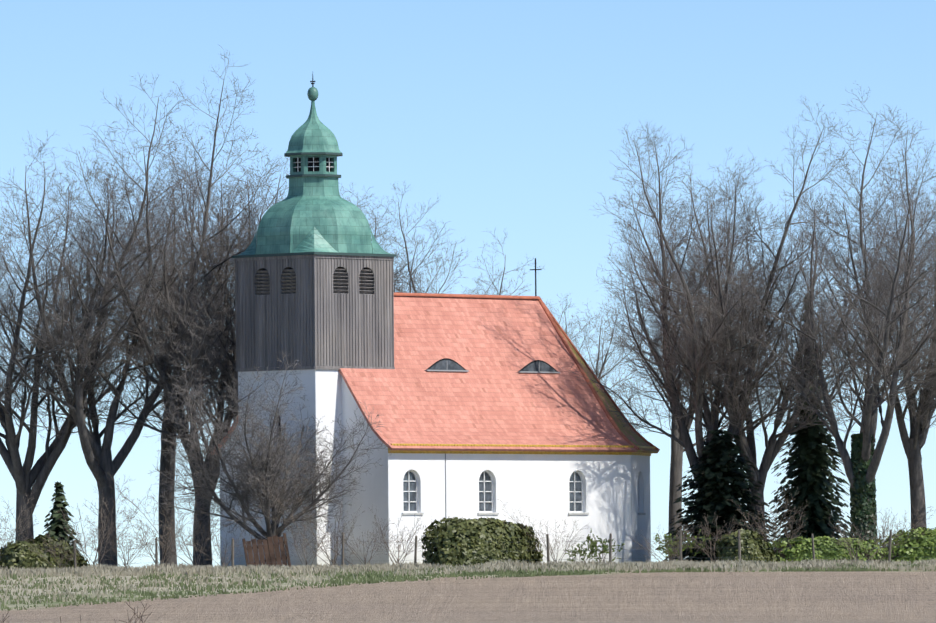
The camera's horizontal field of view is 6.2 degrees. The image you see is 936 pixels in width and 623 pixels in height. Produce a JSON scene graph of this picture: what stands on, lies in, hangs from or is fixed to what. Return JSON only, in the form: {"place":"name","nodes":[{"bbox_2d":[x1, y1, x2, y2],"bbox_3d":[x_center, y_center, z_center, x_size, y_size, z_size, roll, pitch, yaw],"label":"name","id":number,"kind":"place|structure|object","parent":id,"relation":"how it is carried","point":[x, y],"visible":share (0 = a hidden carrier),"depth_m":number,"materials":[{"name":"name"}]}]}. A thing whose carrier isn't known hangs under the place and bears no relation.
{"place":"outdoors","nodes":[
{"label":"outdoors","id":0,"kind":"place"},
{"bbox_2d":[6,537,917,564],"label":"fence wires","id":1,"kind":"object","parent":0,"point":[487,550],"visible":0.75,"depth_m":392.49,"materials":[{"name":"grey metal"}]},
{"bbox_2d":[0,570,935,622],"bbox_3d":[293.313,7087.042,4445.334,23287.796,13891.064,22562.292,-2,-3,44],"label":"terrain","id":2,"kind":"structure","parent":0,"point":[790,597],"depth_m":357.75,"materials":[{"name":"brown soil"}]},
{"bbox_2d":[0,222,26,308],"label":"bare linden tree","id":3,"kind":"object","parent":2,"relation":"on","point":[2,239],"visible":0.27,"depth_m":412.10,"materials":[{"name":"brown plant"}]},
{"bbox_2d":[0,487,38,563],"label":"bare shrub","id":4,"kind":"object","parent":2,"relation":"on","point":[21,530],"visible":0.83,"depth_m":394.93,"materials":[{"name":"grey plant"}]},
{"bbox_2d":[0,534,88,569],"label":"dark shrub","id":5,"kind":"object","parent":2,"relation":"on","point":[18,553],"visible":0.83,"depth_m":393.07,"materials":[{"name":"green plant"}]},
{"bbox_2d":[19,524,95,567],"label":"bare shrub","id":6,"kind":"object","parent":2,"relation":"on","point":[62,558],"visible":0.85,"depth_m":392.74,"materials":[{"name":"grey plant"}]},
{"bbox_2d":[42,481,85,566],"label":"spruce","id":7,"kind":"object","parent":2,"relation":"on","point":[55,518],"visible":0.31,"depth_m":397.23,"materials":[{"name":"green plant"}]},
{"bbox_2d":[1,598,151,622],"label":"dry weeds","id":8,"kind":"object","parent":2,"relation":"on","point":[130,620],"visible":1,"depth_m":103.01,"materials":[{"name":"brown plant"}]},
{"bbox_2d":[0,138,194,541],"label":"bare linden tree","id":9,"kind":"object","parent":2,"relation":"on","point":[25,476],"visible":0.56,"depth_m":405.67,"materials":[{"name":"brown plant"}]},
{"bbox_2d":[56,477,141,564],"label":"bare shrub","id":10,"kind":"object","parent":2,"relation":"on","point":[101,534],"visible":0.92,"depth_m":394.07,"materials":[{"name":"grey plant"}]},
{"bbox_2d":[81,523,151,566],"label":"bare shrub","id":11,"kind":"object","parent":2,"relation":"on","point":[123,557],"visible":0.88,"depth_m":394.39,"materials":[{"name":"brown plant"}]},
{"bbox_2d":[0,45,288,566],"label":"bare linden tree","id":12,"kind":"object","parent":2,"relation":"on","point":[98,458],"visible":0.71,"depth_m":404.80,"materials":[{"name":"brown plant"}]},
{"bbox_2d":[122,507,202,563],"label":"bare shrub","id":13,"kind":"object","parent":2,"relation":"on","point":[162,543],"visible":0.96,"depth_m":393.12,"materials":[{"name":"brown plant"}]},
{"bbox_2d":[103,473,222,565],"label":"bare shrub","id":14,"kind":"object","parent":2,"relation":"on","point":[194,538],"visible":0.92,"depth_m":393.84,"materials":[{"name":"brown plant"}]},
{"bbox_2d":[83,147,245,565],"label":"bare linden tree","id":15,"kind":"object","parent":2,"relation":"on","point":[165,464],"visible":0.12,"depth_m":411.68,"materials":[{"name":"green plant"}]},
{"bbox_2d":[52,157,345,565],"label":"bare linden tree","id":16,"kind":"object","parent":2,"relation":"on","point":[170,387],"visible":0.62,"depth_m":404.97,"materials":[{"name":"brown plant"}]},
{"bbox_2d":[129,146,288,420],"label":"bare linden tree","id":17,"kind":"object","parent":2,"relation":"on","point":[196,245],"visible":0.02,"depth_m":413.69,"materials":[{"name":"brown plant"}]},
{"bbox_2d":[186,528,246,566],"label":"bare shrub","id":18,"kind":"object","parent":2,"relation":"on","point":[235,546],"visible":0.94,"depth_m":392.67,"materials":[{"name":"brown plant"}]},
{"bbox_2d":[242,533,290,567],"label":"wooden fence","id":19,"kind":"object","parent":2,"relation":"on","point":[275,544],"depth_m":394.17,"materials":[{"name":"brown wood"}]},
{"bbox_2d":[148,351,390,565],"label":"budding tree","id":20,"kind":"object","parent":2,"relation":"on","point":[268,467],"visible":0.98,"depth_m":395.03,"materials":[{"name":"brown plant"}]},
{"bbox_2d":[238,369,341,566],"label":"tower base","id":21,"kind":"object","parent":2,"relation":"on","point":[321,390],"visible":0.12,"depth_m":399.27,"materials":[{"name":"white paint"}]},
{"bbox_2d":[277,414,280,435],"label":"tower base windows","id":22,"kind":"structure","parent":21,"relation":"in","point":[278,425],"depth_m":400.52,"materials":[{"name":"black glass"}]},
{"bbox_2d":[236,258,392,367],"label":"wood cladding","id":23,"kind":"structure","parent":21,"relation":"on","point":[339,266],"depth_m":400.41,"materials":[{"name":"grey wood"}]},
{"bbox_2d":[235,255,394,371],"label":"cladding battens","id":24,"kind":"object","parent":21,"relation":"on","point":[290,282],"visible":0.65,"depth_m":400.37,"materials":[{"name":"grey wood"}]},
{"bbox_2d":[234,101,389,255],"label":"dome roof","id":25,"kind":"structure","parent":24,"relation":"on","point":[313,213],"depth_m":400.82,"materials":[{"name":"green metal"}]},
{"bbox_2d":[307,87,317,100],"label":"finial ball","id":26,"kind":"object","parent":25,"relation":"on","point":[312,93],"visible":0.96,"depth_m":402.36,"materials":[{"name":"green metal"}]},
{"bbox_2d":[290,155,336,174],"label":"lantern","id":27,"kind":"object","parent":25,"relation":"on","point":[304,164],"visible":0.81,"depth_m":401.45,"materials":[{"name":"green metal"}]},
{"bbox_2d":[294,157,332,171],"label":"lantern windows","id":28,"kind":"structure","parent":27,"relation":"in","point":[313,163],"depth_m":401.56,"materials":[{"name":"glass"}]},
{"bbox_2d":[232,252,396,257],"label":"eaves cornice","id":29,"kind":"structure","parent":24,"relation":"on","point":[315,253],"depth_m":400.37,"materials":[{"name":"green metal"}]},
{"bbox_2d":[283,515,336,565],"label":"bare shrub","id":30,"kind":"object","parent":2,"relation":"on","point":[317,547],"visible":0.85,"depth_m":394.14,"materials":[{"name":"brown plant"}]},
{"bbox_2d":[261,476,364,565],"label":"bare shrub","id":31,"kind":"object","parent":2,"relation":"on","point":[337,543],"visible":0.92,"depth_m":393.19,"materials":[{"name":"brown plant"}]},
{"bbox_2d":[225,182,424,291],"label":"bare linden tree","id":32,"kind":"object","parent":2,"relation":"on","point":[376,236],"visible":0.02,"depth_m":424.10,"materials":[{"name":"brown plant"}]},
{"bbox_2d":[319,518,389,565],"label":"bare shrub","id":33,"kind":"object","parent":2,"relation":"on","point":[346,543],"visible":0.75,"depth_m":394.31,"materials":[{"name":"brown plant"}]},
{"bbox_2d":[364,508,425,564],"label":"bare shrub","id":34,"kind":"object","parent":2,"relation":"on","point":[386,543],"visible":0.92,"depth_m":393.56,"materials":[{"name":"brown plant"}]},
{"bbox_2d":[220,445,650,566],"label":"church nave walls","id":35,"kind":"structure","parent":2,"relation":"on","point":[534,488],"depth_m":403.65,"materials":[{"name":"white paint"}]},
{"bbox_2d":[221,376,384,448],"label":"gable wall","id":36,"kind":"structure","parent":35,"relation":"on","point":[349,406],"depth_m":399.25,"materials":[{"name":"white paint"}]},
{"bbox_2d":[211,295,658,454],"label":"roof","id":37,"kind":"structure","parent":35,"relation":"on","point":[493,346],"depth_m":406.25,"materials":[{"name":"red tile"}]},
{"bbox_2d":[426,360,559,372],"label":"dormer windows","id":38,"kind":"structure","parent":37,"relation":"in","point":[452,366],"depth_m":405.47,"materials":[{"name":"black glass"}]},
{"bbox_2d":[394,292,659,450],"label":"church ridge tiles","id":39,"kind":"object","parent":37,"relation":"on","point":[553,320],"visible":0.46,"depth_m":411.63,"materials":[{"name":"red tile"}]},
{"bbox_2d":[530,258,541,295],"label":"cross","id":40,"kind":"object","parent":39,"relation":"on","point":[535,269],"visible":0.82,"depth_m":413.12,"materials":[{"name":"black metal"}]},
{"bbox_2d":[219,444,654,455],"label":"eaves cornice","id":41,"kind":"structure","parent":35,"relation":"attached to","point":[531,452],"depth_m":403.76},
{"bbox_2d":[445,454,446,518],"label":"church lightning rod","id":42,"kind":"object","parent":35,"relation":"attached to","point":[445,487],"visible":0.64,"depth_m":400.22,"materials":[{"name":"grey metal"}]},
{"bbox_2d":[402,470,645,514],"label":"arched windows","id":43,"kind":"structure","parent":35,"relation":"in","point":[410,491],"depth_m":402.55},
{"bbox_2d":[0,529,891,567],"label":"fence posts","id":44,"kind":"object","parent":2,"relation":"on","point":[610,550],"visible":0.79,"depth_m":392.64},
{"bbox_2d":[338,181,556,305],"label":"bare linden tree","id":45,"kind":"object","parent":2,"relation":"on","point":[412,285],"visible":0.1,"depth_m":431.49,"materials":[{"name":"brown plant"}]},
{"bbox_2d":[0,558,935,606],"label":"tall dry grass","id":46,"kind":"structure","parent":2,"relation":"on","point":[129,570],"depth_m":385.82,"materials":[{"name":"beige plant"}]},
{"bbox_2d":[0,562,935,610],"bbox_3d":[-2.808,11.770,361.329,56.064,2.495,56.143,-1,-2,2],"label":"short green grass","id":47,"kind":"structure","parent":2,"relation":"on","point":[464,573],"depth_m":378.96,"materials":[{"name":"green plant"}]},
{"bbox_2d":[421,517,542,566],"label":"clipped hedge","id":48,"kind":"object","parent":2,"relation":"on","point":[453,541],"visible":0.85,"depth_m":392.39,"materials":[{"name":"green plant"}]},
{"bbox_2d":[466,287,582,348],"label":"bare linden tree","id":49,"kind":"object","parent":2,"relation":"on","point":[563,321],"depth_m":443.67,"materials":[{"name":"brown plant"}]},
{"bbox_2d":[497,499,588,561],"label":"bare shrub","id":50,"kind":"object","parent":2,"relation":"on","point":[551,549],"visible":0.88,"depth_m":393.90,"materials":[{"name":"brown plant"}]},
{"bbox_2d":[565,540,597,562],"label":"sprouting shrub","id":51,"kind":"object","parent":2,"relation":"on","point":[579,551],"visible":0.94,"depth_m":393.57,"materials":[{"name":"green plant"}]},
{"bbox_2d":[550,287,658,432],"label":"bare linden tree","id":52,"kind":"object","parent":2,"relation":"on","point":[598,375],"visible":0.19,"depth_m":449.72,"materials":[{"name":"brown plant"}]},
{"bbox_2d":[586,530,624,562],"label":"sprouting shrub","id":53,"kind":"object","parent":2,"relation":"on","point":[603,547],"visible":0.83,"depth_m":394.31,"materials":[{"name":"green plant"}]},
{"bbox_2d":[625,525,694,561],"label":"bare shrub","id":54,"kind":"object","parent":2,"relation":"on","point":[649,550],"visible":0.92,"depth_m":394.42,"materials":[{"name":"brown plant"}]},
{"bbox_2d":[591,220,772,559],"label":"bare linden tree","id":55,"kind":"object","parent":2,"relation":"on","point":[677,451],"visible":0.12,"depth_m":426.91,"materials":[{"name":"brown plant"}]},
{"bbox_2d":[655,529,710,560],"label":"sprouting shrub","id":56,"kind":"object","parent":2,"relation":"on","point":[675,542],"visible":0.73,"depth_m":395.76,"materials":[{"name":"green plant"}]},
{"bbox_2d":[559,96,861,553],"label":"bare tree","id":57,"kind":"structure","parent":2,"relation":"on","point":[686,443],"depth_m":408.72,"materials":[{"name":"plant"}]},
{"bbox_2d":[655,429,781,562],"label":"conifer tree","id":58,"kind":"object","parent":2,"relation":"on","point":[719,481],"visible":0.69,"depth_m":408.29,"materials":[{"name":"green plant"}]},
{"bbox_2d":[676,504,761,560],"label":"bare shrub","id":59,"kind":"object","parent":2,"relation":"on","point":[721,531],"visible":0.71,"depth_m":396.03,"materials":[{"name":"brown plant"}]},
{"bbox_2d":[715,528,777,562],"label":"green shrub","id":60,"kind":"object","parent":2,"relation":"on","point":[759,545],"visible":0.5,"depth_m":394.09,"materials":[{"name":"green plant"}]},
{"bbox_2d":[593,159,924,534],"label":"bare linden tree","id":61,"kind":"object","parent":2,"relation":"on","point":[773,445],"visible":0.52,"depth_m":410.33,"materials":[{"name":"brown plant"}]},
{"bbox_2d":[727,477,809,550],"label":"bare shrub","id":62,"kind":"object","parent":2,"relation":"on","point":[779,535],"visible":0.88,"depth_m":396.89,"materials":[{"name":"brown plant"}]},
{"bbox_2d":[766,294,851,549],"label":"tall conifer","id":63,"kind":"object","parent":2,"relation":"on","point":[811,481],"visible":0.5,"depth_m":413.16,"materials":[{"name":"green plant"}]},
{"bbox_2d":[766,536,887,562],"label":"green hedge","id":64,"kind":"object","parent":2,"relation":"on","point":[800,548],"visible":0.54,"depth_m":396.49,"materials":[{"name":"green plant"}]},
{"bbox_2d":[723,81,935,537],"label":"bare linden tree","id":65,"kind":"object","parent":2,"relation":"on","point":[873,400],"visible":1,"depth_m":403.03,"materials":[{"name":"brown plant"}]},
{"bbox_2d":[849,432,877,548],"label":"ivy on trunk","id":66,"kind":"object","parent":2,"relation":"on","point":[862,487],"visible":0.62,"depth_m":402.84,"materials":[{"name":"green plant"}]},
{"bbox_2d":[829,514,902,560],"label":"bare shrub","id":67,"kind":"object","parent":2,"relation":"on","point":[843,537],"visible":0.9,"depth_m":395.79,"materials":[{"name":"brown plant"}]},
{"bbox_2d":[797,172,935,528],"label":"bare linden tree","id":68,"kind":"object","parent":2,"relation":"on","point":[913,443],"visible":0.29,"depth_m":409.29,"materials":[{"name":"brown plant"}]},
{"bbox_2d":[837,498,935,553],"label":"bare shrub","id":69,"kind":"object","parent":2,"relation":"on","point":[883,530],"visible":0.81,"depth_m":398.12,"materials":[{"name":"brown plant"}]},
{"bbox_2d":[868,527,935,563],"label":"green hedge","id":70,"kind":"object","parent":2,"relation":"on","point":[925,543],"visible":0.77,"depth_m":397.85,"materials":[{"name":"green plant"}]},
{"bbox_2d":[883,178,935,410],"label":"bare linden tree","id":71,"kind":"object","parent":2,"relation":"on","point":[923,303],"visible":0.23,"depth_m":407.48,"materials":[{"name":"brown plant"}]},
{"bbox_2d":[0,0,935,568],"label":"sky","id":72,"kind":"structure","parent":0,"point":[511,112],"materials":[{"name":"blue"}]}
]}

